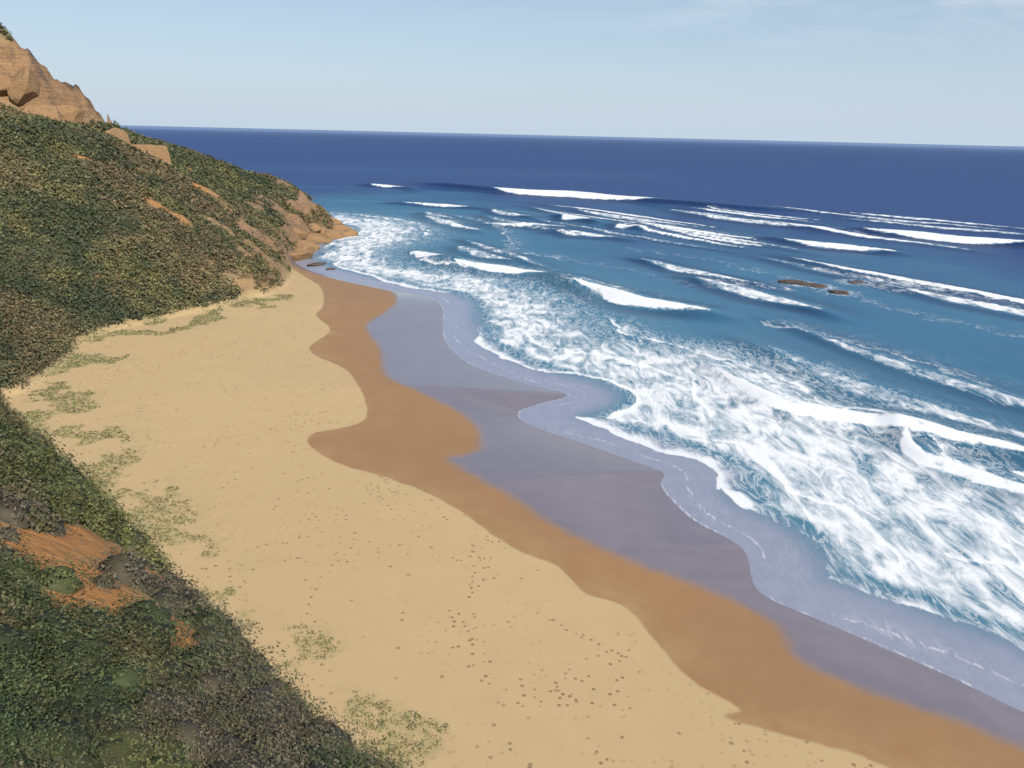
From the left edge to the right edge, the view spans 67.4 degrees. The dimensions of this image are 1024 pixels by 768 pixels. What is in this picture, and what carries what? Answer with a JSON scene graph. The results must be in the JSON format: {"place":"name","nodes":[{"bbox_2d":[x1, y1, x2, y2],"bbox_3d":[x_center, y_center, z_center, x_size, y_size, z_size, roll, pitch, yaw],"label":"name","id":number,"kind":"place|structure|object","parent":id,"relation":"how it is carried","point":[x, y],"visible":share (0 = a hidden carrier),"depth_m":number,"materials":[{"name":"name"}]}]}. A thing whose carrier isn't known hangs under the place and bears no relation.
{"place":"outdoors","nodes":[
{"label":"outdoors","id":0,"kind":"place"},
{"bbox_2d":[0,29,1023,767],"bbox_3d":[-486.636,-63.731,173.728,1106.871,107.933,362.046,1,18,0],"label":"terrain","id":1,"kind":"structure","parent":0,"point":[398,499],"depth_m":72.80,"materials":[{"name":"beige sand"}]},
{"bbox_2d":[0,65,170,164],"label":"rocks","id":2,"kind":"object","parent":1,"relation":"on","point":[22,86],"depth_m":234.36,"materials":[{"name":"brown stone"}]},
{"bbox_2d":[0,400,387,767],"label":"shrubs","id":3,"kind":"object","parent":1,"relation":"on","point":[130,675],"visible":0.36,"depth_m":15.71,"materials":[{"name":"green plant"}]},
{"bbox_2d":[0,22,449,767],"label":"coastal scrub","id":4,"kind":"object","parent":1,"relation":"on","point":[160,178],"visible":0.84,"depth_m":118.73,"materials":[{"name":"green plant"}]},
{"bbox_2d":[306,262,334,269],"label":"beach rocks","id":5,"kind":"object","parent":1,"relation":"on","point":[317,264],"visible":0.95,"depth_m":236.70,"materials":[{"name":"stone"}]},
{"bbox_2d":[288,216,357,260],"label":"rocks","id":6,"kind":"object","parent":1,"relation":"on","point":[306,249],"visible":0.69,"depth_m":283.14,"materials":[{"name":"brown stone"}]},
{"bbox_2d":[0,0,1023,146],"label":"sky","id":7,"kind":"structure","parent":0,"point":[939,72],"materials":[{"name":"blue"}]},
{"bbox_2d":[120,125,1023,711],"bbox_3d":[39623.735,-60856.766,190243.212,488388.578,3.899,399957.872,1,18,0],"label":"sea","id":8,"kind":"structure","parent":0,"point":[852,463],"depth_m":179.07,"materials":[{"name":"blue liquid"}]},
{"bbox_2d":[778,280,882,294],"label":"reef rocks","id":9,"kind":"object","parent":8,"relation":"in","point":[815,285],"visible":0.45,"depth_m":224.33,"materials":[{"name":"stone"}]}
]}

